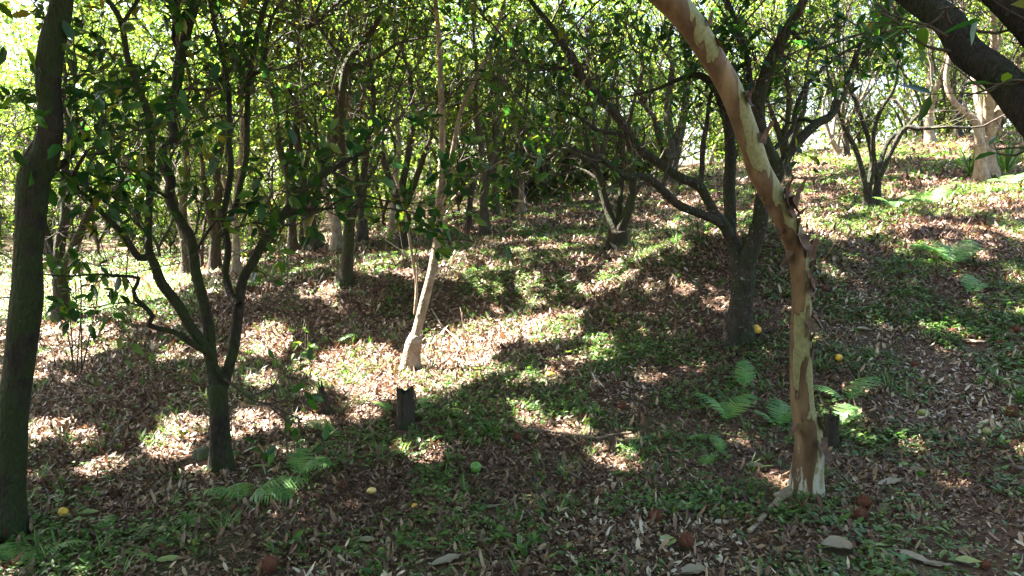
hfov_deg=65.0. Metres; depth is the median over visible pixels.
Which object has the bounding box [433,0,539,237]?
tree
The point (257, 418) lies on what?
stick
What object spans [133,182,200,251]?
shrub
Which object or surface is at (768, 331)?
stick
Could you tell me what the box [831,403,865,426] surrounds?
fern
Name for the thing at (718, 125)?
shrub
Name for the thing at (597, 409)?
plant
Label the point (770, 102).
tree
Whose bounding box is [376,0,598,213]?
tree
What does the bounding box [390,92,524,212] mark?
shrub
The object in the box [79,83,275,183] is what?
tree
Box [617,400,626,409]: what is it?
chestnut husk
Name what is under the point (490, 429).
grass tuft
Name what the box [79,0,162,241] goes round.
tree
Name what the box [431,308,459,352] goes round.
stick
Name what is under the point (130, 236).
shrub
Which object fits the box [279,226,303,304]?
sapling
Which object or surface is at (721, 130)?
tree
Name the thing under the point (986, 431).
green fruit
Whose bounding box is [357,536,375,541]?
fallen leaf
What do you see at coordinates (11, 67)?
sky
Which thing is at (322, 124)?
tree
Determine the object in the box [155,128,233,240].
tree
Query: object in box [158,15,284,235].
tree
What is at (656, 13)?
tree
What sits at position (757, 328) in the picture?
orange
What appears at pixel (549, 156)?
shrub
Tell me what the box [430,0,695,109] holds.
tree
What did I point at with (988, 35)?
tree
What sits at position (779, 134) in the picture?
tree
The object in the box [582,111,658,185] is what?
shrub
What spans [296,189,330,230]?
shrub
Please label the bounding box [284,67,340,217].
tree
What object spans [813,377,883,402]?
fern
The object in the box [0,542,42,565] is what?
fern
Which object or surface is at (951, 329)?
chestnut husk
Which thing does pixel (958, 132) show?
tree
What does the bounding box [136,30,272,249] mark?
tree
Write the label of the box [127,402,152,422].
stick
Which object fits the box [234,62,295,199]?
tree
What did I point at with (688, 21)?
peeling tree
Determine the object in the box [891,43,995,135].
shrub
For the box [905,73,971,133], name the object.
shrub
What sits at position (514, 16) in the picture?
tree
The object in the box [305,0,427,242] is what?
tree
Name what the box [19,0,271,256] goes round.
tree
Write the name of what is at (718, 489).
ground cover
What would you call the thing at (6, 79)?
tree
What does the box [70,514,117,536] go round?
fern
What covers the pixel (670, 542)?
fallen leaf
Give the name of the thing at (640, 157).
shrub
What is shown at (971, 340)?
fallen leaf
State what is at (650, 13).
tree
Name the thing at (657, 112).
shrub
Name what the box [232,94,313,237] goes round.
tree
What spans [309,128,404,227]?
shrub
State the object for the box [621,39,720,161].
tree
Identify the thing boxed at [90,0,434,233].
tree
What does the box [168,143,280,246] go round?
tree
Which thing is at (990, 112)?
tree
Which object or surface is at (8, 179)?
tree
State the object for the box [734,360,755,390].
fern
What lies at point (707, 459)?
fern
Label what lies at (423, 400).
fern
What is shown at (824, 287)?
chestnut husk
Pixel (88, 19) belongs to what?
tree
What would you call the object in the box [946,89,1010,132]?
shrub
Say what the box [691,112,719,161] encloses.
shrub
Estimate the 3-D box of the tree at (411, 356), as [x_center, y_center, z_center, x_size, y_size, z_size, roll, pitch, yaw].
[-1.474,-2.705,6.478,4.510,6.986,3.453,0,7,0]
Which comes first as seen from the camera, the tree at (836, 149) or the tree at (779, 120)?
the tree at (836, 149)
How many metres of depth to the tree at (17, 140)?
26.24 m
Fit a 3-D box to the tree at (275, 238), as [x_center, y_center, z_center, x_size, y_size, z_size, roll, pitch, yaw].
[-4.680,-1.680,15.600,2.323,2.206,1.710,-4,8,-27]
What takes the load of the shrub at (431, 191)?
on the ground at (1000, 558)
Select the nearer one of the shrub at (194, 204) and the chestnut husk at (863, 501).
the chestnut husk at (863, 501)
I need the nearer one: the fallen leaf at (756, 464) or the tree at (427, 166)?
the fallen leaf at (756, 464)
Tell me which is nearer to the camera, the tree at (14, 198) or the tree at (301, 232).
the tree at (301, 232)
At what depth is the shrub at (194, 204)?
32.51 m
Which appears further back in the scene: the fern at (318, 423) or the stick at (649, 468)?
the fern at (318, 423)
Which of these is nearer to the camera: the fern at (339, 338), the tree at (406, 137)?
the fern at (339, 338)
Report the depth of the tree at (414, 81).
34.24 m
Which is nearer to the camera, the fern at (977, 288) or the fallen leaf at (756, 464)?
the fallen leaf at (756, 464)
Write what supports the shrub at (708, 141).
on the ground at (1000, 558)
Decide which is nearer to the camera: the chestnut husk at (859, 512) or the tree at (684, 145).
the chestnut husk at (859, 512)
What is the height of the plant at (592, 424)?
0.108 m
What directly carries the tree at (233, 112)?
on the ground at (1000, 558)
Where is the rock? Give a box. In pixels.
[191,446,208,459]
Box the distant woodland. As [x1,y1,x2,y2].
[0,0,1017,230]
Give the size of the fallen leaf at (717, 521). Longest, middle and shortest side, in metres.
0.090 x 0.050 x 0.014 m
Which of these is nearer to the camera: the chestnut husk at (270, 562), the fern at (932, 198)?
the chestnut husk at (270, 562)
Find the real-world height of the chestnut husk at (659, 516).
0.092 m
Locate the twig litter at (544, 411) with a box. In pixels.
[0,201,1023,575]
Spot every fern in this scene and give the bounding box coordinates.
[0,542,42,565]
[20,540,80,560]
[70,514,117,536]
[153,513,196,528]
[203,474,307,504]
[285,448,331,476]
[305,419,359,434]
[322,333,354,341]
[374,401,392,410]
[416,396,432,408]
[688,434,706,439]
[694,393,758,422]
[698,454,717,464]
[709,435,726,454]
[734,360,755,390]
[753,398,791,427]
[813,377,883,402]
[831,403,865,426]
[873,195,916,207]
[910,240,986,263]
[913,185,949,205]
[958,273,987,292]
[987,173,1023,183]
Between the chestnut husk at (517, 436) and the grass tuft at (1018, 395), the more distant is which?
the grass tuft at (1018, 395)
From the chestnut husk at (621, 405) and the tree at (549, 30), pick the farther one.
the tree at (549, 30)
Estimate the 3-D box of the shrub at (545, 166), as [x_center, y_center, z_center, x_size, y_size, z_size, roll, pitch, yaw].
[0.565,-2.898,17.578,3.117,2.684,2.011,0,7,-1]
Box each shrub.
[0,152,103,253]
[0,181,14,251]
[0,194,11,236]
[3,190,59,230]
[49,182,103,249]
[69,190,158,252]
[97,185,166,246]
[121,186,197,248]
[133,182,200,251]
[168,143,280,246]
[172,163,211,234]
[195,175,262,243]
[203,165,298,245]
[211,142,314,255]
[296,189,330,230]
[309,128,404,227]
[335,151,391,227]
[379,157,432,213]
[386,158,422,197]
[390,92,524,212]
[412,145,450,204]
[418,137,479,199]
[449,125,553,205]
[465,91,575,204]
[471,98,593,202]
[471,101,584,193]
[472,70,623,194]
[475,123,545,206]
[480,89,566,202]
[501,103,583,200]
[508,121,611,193]
[510,106,577,197]
[532,104,580,197]
[552,119,615,190]
[554,97,614,193]
[570,114,644,188]
[576,90,663,183]
[580,85,682,178]
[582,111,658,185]
[591,94,693,175]
[619,89,696,167]
[631,113,677,175]
[676,75,742,161]
[685,103,739,164]
[690,82,778,167]
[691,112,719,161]
[705,96,741,159]
[753,55,860,154]
[765,107,791,151]
[818,81,901,144]
[830,87,905,144]
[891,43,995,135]
[894,105,924,137]
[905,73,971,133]
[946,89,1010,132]
[949,53,1021,127]
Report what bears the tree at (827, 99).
on the ground at (1000, 558)
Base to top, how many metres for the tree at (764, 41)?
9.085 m
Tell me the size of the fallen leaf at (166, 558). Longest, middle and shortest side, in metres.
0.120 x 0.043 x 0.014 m
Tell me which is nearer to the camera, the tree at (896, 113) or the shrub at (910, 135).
the tree at (896, 113)
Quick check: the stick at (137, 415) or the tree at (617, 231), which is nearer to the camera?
the stick at (137, 415)
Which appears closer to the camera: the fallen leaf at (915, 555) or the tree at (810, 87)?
the fallen leaf at (915, 555)
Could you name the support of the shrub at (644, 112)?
on the ground at (1000, 558)
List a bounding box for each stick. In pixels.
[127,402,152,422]
[174,548,206,553]
[233,414,291,426]
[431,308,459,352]
[449,559,528,565]
[647,445,681,499]
[652,543,715,550]
[755,328,789,335]
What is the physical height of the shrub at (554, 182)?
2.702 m
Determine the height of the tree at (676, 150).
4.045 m
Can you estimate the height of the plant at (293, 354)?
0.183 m
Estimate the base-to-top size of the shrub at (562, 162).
2.953 m
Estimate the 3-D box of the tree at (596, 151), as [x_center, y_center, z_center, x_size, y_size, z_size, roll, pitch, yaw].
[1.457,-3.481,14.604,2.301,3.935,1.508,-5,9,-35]
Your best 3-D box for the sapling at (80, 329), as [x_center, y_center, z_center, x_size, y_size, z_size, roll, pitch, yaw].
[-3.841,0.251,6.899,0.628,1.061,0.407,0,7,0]
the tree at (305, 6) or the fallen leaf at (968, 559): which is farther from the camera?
the tree at (305, 6)
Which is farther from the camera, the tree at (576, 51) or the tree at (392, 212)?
the tree at (576, 51)
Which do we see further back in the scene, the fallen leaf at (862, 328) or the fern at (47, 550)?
the fallen leaf at (862, 328)
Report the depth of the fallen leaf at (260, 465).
4.67 m
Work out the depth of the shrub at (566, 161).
18.88 m
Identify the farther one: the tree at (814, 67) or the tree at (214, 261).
the tree at (814, 67)
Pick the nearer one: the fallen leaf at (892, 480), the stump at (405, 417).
the fallen leaf at (892, 480)
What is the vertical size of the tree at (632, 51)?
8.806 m
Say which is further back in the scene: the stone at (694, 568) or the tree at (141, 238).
the tree at (141, 238)
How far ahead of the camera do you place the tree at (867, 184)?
10.75 m
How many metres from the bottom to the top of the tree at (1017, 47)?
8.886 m
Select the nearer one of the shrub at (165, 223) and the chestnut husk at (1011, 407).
the chestnut husk at (1011, 407)
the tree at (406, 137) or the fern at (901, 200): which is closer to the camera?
the fern at (901, 200)
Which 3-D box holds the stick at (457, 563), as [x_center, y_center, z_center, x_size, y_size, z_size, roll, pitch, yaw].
[-0.095,1.149,3.375,0.339,0.022,0.023,-1,7,-9]
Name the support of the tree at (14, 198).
on the ground at (1000, 558)
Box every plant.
[260,529,303,559]
[291,349,313,364]
[510,533,530,559]
[583,417,598,426]
[590,402,605,417]
[895,462,925,477]
[938,145,998,172]
[968,137,1023,173]
[973,368,1011,389]
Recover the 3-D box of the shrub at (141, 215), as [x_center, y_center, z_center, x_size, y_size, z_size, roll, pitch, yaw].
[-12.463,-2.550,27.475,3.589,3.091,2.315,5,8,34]
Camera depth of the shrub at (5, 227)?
26.58 m
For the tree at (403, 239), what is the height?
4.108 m
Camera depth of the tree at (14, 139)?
24.20 m
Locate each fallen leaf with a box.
[79,508,98,513]
[156,555,183,561]
[253,464,271,466]
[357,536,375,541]
[430,553,462,565]
[487,504,502,507]
[660,535,675,545]
[715,519,729,523]
[746,462,763,466]
[857,326,872,329]
[874,542,888,545]
[878,477,902,484]
[894,548,936,563]
[910,466,927,472]
[924,560,953,565]
[948,555,982,562]
[961,339,984,341]
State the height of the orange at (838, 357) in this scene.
0.054 m
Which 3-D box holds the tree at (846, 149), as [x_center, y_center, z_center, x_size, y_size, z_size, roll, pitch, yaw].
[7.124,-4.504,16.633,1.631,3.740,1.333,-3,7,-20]
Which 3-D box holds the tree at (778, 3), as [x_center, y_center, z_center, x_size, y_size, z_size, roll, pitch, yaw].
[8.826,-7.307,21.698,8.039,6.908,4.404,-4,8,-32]
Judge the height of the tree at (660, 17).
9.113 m
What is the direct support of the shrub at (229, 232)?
on the ground at (1000, 558)
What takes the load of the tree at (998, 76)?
on the ground at (1000, 558)
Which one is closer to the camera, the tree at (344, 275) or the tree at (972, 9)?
the tree at (344, 275)
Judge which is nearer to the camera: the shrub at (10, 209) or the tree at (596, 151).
the tree at (596, 151)
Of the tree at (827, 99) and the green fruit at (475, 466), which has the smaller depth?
the green fruit at (475, 466)
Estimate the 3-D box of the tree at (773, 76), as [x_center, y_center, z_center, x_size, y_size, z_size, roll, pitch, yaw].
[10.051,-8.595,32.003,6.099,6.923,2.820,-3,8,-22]
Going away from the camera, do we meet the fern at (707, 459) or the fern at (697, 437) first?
the fern at (707, 459)
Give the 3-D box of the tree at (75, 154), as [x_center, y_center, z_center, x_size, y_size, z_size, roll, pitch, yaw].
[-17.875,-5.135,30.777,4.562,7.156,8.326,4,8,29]
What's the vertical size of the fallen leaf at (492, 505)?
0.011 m
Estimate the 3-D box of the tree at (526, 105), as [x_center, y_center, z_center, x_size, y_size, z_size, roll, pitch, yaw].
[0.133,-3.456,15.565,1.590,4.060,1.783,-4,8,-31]
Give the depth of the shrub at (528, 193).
17.41 m
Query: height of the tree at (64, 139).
9.501 m
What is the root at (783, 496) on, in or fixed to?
on the ground at (1000, 558)
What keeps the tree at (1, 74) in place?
on the ground at (1000, 558)
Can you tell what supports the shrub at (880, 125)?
on the ground at (1000, 558)
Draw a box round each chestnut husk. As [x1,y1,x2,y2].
[260,553,281,573]
[512,432,522,441]
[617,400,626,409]
[647,507,664,523]
[678,531,695,548]
[821,284,827,290]
[853,506,867,520]
[855,493,872,508]
[911,361,918,366]
[947,327,956,334]
[980,559,992,570]
[995,339,1004,347]
[1004,405,1018,416]
[1012,324,1020,332]
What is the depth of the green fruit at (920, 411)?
5.16 m
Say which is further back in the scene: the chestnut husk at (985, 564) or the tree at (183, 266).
the tree at (183, 266)
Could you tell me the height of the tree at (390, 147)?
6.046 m
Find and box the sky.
[0,0,1017,191]
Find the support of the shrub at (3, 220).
on the ground at (1000, 558)
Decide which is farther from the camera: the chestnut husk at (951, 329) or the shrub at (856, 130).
the shrub at (856, 130)
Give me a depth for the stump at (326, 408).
5.58 m
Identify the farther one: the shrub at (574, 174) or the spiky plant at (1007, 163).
the shrub at (574, 174)
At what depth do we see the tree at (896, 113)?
25.34 m
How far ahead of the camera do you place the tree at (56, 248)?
9.04 m
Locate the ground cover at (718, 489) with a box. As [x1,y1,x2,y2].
[0,127,1023,575]
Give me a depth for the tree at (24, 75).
20.12 m
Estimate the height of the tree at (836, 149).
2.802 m
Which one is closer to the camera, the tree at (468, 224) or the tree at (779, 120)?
the tree at (468, 224)
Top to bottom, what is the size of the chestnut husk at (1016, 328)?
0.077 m
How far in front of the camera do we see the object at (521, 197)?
14.44 m
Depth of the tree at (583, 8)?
23.52 m
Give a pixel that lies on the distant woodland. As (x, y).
(31, 39)
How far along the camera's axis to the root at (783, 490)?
4.18 m
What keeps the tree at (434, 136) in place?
on the ground at (1000, 558)
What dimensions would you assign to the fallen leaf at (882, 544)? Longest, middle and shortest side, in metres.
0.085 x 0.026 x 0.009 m
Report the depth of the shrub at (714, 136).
25.16 m
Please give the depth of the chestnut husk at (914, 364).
5.91 m
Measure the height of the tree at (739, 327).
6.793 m
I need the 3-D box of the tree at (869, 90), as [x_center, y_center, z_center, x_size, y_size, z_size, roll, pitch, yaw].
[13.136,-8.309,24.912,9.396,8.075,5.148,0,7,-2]
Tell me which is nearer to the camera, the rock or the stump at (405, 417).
the rock
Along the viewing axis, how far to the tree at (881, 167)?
10.80 m
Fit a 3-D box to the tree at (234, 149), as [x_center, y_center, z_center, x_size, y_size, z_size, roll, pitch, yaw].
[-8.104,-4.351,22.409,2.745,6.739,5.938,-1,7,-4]
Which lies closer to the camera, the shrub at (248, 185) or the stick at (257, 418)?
the stick at (257, 418)
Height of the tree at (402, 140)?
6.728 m
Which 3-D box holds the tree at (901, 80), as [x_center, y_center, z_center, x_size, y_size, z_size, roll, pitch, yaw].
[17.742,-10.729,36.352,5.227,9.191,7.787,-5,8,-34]
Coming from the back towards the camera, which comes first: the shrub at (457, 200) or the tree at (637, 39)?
the tree at (637, 39)
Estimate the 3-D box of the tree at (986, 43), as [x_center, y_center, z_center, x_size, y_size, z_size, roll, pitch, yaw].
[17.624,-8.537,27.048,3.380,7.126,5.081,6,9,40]
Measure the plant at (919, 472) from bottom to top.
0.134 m
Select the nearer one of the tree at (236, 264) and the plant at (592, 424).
the plant at (592, 424)
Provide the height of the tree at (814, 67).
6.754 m
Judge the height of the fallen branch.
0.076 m
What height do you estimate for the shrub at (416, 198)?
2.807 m
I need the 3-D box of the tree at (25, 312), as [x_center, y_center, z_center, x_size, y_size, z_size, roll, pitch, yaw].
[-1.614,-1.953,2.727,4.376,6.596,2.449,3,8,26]
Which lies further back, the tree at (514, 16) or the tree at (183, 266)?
the tree at (514, 16)
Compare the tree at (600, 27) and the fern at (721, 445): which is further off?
the tree at (600, 27)
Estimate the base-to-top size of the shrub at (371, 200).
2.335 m
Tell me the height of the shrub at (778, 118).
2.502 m
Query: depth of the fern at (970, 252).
7.64 m
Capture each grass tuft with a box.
[474,418,512,433]
[995,381,1023,399]
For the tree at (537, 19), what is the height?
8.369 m
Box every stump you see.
[317,381,332,413]
[396,386,414,429]
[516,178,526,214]
[823,413,839,447]
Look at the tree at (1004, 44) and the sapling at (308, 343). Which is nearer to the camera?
the sapling at (308, 343)
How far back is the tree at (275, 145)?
13.14 m
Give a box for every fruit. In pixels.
[367,487,375,493]
[470,461,480,472]
[916,409,929,416]
[982,428,991,435]
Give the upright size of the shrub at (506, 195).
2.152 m
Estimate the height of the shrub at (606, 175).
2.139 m
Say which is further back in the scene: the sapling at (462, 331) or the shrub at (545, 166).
the shrub at (545, 166)
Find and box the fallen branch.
[503,423,631,439]
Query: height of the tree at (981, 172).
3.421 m
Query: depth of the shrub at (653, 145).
21.21 m
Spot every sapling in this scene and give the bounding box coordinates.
[42,257,100,376]
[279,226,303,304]
[291,320,317,357]
[455,308,470,346]
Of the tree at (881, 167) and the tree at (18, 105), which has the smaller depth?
the tree at (881, 167)
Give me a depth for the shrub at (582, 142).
19.77 m
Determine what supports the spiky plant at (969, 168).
on the ground at (1000, 558)
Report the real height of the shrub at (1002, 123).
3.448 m
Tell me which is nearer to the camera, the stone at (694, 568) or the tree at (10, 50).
the stone at (694, 568)
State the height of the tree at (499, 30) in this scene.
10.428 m
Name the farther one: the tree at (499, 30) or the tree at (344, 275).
the tree at (499, 30)
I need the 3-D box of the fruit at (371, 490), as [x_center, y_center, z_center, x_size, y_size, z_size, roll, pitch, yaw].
[-0.740,1.068,4.238,0.051,0.036,0.052,-11,-11,6]
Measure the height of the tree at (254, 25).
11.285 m
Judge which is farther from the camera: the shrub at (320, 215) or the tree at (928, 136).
the shrub at (320, 215)
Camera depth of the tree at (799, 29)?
21.72 m
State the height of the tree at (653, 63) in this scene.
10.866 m
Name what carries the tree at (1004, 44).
on the ground at (1000, 558)
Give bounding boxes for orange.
[58,507,68,516]
[754,325,760,332]
[835,354,842,360]
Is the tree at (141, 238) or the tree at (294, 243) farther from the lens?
the tree at (141, 238)
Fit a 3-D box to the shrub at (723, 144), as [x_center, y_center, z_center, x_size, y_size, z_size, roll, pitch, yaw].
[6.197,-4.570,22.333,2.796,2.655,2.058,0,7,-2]
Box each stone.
[680,563,705,573]
[821,535,856,548]
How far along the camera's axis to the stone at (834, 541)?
3.59 m
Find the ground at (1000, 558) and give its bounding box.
[0,132,1023,575]
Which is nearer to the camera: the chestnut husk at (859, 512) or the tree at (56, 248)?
the chestnut husk at (859, 512)
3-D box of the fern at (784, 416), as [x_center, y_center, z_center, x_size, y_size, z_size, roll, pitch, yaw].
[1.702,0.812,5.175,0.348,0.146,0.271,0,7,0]
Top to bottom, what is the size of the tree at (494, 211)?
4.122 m
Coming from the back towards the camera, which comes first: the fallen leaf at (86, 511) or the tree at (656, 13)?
the tree at (656, 13)
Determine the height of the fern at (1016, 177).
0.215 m
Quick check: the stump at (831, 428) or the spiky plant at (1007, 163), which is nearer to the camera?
the stump at (831, 428)
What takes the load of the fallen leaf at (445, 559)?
on the ground at (1000, 558)
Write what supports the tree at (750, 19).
on the ground at (1000, 558)
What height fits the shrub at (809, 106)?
2.838 m
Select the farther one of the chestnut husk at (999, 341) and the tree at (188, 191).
the tree at (188, 191)
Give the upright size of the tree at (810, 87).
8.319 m
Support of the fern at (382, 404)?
on the ground at (1000, 558)
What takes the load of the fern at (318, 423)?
on the ground at (1000, 558)
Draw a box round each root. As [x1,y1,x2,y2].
[747,489,792,533]
[773,485,791,497]
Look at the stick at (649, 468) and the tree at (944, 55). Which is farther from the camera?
the tree at (944, 55)
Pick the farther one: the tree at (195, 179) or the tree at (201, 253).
the tree at (195, 179)
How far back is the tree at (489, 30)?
28.53 m
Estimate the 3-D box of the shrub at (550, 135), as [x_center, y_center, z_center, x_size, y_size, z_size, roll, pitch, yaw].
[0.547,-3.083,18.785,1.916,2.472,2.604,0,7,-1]
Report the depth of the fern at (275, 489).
4.16 m
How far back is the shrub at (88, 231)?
26.47 m
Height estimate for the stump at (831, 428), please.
0.263 m
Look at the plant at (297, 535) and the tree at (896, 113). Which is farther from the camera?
the tree at (896, 113)
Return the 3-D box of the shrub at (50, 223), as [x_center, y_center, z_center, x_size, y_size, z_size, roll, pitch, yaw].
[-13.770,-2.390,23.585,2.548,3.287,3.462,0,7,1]
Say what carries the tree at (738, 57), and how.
on the ground at (1000, 558)
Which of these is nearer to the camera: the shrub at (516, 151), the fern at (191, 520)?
the fern at (191, 520)
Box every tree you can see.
[0,0,131,240]
[0,0,157,323]
[0,0,172,543]
[0,0,179,237]
[0,0,234,254]
[0,0,549,476]
[0,1,59,235]
[0,11,13,161]
[0,17,28,129]
[0,33,80,231]
[0,64,65,238]
[0,68,62,199]
[0,85,120,237]
[1,124,77,231]
[6,12,114,218]
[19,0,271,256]
[21,0,495,251]
[55,43,159,226]
[74,12,155,250]
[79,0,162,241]
[79,0,379,266]
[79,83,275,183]
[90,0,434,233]
[93,1,363,242]
[117,8,236,274]
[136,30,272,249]
[138,0,468,194]
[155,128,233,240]
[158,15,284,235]
[162,0,292,270]
[168,157,212,208]
[174,0,330,275]
[182,28,273,238]
[192,0,495,208]
[195,0,502,197]
[226,0,422,224]
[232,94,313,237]
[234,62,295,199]
[235,39,338,251]
[235,82,366,208]
[241,0,458,242]
[250,0,492,288]
[282,55,404,216]
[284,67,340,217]
[285,0,394,251]
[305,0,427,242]
[313,0,485,248]
[315,0,577,205]
[324,0,580,372]
[335,3,508,213]
[348,0,470,234]
[350,41,464,168]
[353,44,486,190]
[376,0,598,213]
[386,115,449,204]
[391,26,532,193]
[401,0,539,202]
[402,6,539,231]
[410,0,967,348]
[415,0,601,132]
[416,5,552,90]
[421,0,627,154]
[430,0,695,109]
[432,0,542,217]
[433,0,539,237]
[449,0,573,173]
[462,0,719,250]
[468,1,566,209]
[516,0,583,110]
[522,0,638,110]
[522,0,758,183]
[522,0,772,153]
[527,0,634,201]
[546,5,655,111]
[616,0,797,113]
[618,16,719,185]
[619,0,683,158]
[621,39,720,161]
[628,0,842,117]
[628,11,704,146]
[648,0,832,499]
[648,4,785,160]
[674,0,757,162]
[675,0,851,143]
[696,0,906,154]
[703,0,806,165]
[710,0,914,140]
[714,7,821,113]
[729,20,785,149]
[730,0,850,178]
[750,0,936,137]
[757,0,936,139]
[764,0,874,209]
[769,0,856,135]
[775,0,850,145]
[801,35,873,157]
[804,3,866,145]
[806,0,885,157]
[815,0,882,140]
[827,0,985,142]
[828,0,1023,160]
[829,0,928,137]
[837,0,919,147]
[847,3,989,137]
[847,5,1006,205]
[878,0,988,144]
[892,5,982,118]
[906,2,1022,116]
[913,0,1004,181]
[924,4,1020,61]
[936,2,1023,132]
[938,17,1002,136]
[948,0,1023,178]
[951,0,1023,130]
[968,2,1023,66]
[985,40,1023,72]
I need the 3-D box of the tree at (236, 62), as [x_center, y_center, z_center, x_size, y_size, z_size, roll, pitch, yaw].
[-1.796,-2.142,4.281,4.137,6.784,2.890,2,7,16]
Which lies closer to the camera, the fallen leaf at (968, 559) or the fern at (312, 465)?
the fallen leaf at (968, 559)
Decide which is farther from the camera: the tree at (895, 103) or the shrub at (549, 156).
the tree at (895, 103)
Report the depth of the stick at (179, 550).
3.50 m
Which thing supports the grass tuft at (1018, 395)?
on the ground at (1000, 558)
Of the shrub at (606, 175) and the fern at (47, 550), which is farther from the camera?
the shrub at (606, 175)
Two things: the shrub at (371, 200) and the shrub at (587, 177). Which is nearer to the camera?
the shrub at (587, 177)
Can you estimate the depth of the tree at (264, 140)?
36.34 m
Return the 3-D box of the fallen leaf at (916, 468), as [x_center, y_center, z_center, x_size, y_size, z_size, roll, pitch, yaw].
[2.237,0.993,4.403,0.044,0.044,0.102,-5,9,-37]
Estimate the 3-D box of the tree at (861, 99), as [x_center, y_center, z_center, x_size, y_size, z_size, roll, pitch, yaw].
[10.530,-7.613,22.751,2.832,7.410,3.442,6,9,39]
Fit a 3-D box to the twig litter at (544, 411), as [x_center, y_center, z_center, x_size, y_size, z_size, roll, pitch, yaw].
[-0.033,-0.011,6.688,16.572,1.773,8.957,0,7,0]
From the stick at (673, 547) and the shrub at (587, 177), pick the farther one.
the shrub at (587, 177)
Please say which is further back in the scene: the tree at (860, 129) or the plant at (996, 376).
the tree at (860, 129)
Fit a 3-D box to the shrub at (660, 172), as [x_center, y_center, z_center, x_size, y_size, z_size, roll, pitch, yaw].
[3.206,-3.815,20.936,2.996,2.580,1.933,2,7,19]
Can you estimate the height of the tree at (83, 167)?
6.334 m
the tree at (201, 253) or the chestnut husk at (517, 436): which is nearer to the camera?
the chestnut husk at (517, 436)
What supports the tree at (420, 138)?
on the ground at (1000, 558)
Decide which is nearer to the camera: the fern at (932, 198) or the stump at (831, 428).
the stump at (831, 428)
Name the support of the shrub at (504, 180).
on the ground at (1000, 558)
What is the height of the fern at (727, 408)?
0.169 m
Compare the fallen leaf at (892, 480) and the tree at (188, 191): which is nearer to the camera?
the fallen leaf at (892, 480)
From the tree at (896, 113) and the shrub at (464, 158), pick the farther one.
the shrub at (464, 158)
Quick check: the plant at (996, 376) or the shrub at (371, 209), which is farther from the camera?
the shrub at (371, 209)
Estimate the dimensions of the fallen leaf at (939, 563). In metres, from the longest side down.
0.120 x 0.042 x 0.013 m
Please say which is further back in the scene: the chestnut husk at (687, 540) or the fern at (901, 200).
the fern at (901, 200)
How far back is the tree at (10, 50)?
25.90 m
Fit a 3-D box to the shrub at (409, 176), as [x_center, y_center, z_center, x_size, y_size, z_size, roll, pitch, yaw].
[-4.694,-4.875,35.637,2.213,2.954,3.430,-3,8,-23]
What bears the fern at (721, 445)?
on the ground at (1000, 558)
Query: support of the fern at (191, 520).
on the ground at (1000, 558)
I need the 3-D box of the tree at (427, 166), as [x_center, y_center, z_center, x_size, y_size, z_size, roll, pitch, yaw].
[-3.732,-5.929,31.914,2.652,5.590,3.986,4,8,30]
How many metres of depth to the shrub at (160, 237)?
25.36 m
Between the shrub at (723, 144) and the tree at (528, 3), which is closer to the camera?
the tree at (528, 3)
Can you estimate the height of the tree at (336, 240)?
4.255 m
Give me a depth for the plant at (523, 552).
3.44 m
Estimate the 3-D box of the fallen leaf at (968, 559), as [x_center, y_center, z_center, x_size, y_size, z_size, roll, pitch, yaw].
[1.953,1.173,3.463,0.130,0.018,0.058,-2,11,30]
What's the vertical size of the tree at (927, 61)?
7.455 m
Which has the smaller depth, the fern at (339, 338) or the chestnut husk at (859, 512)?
the chestnut husk at (859, 512)
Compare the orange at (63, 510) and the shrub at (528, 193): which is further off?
the shrub at (528, 193)

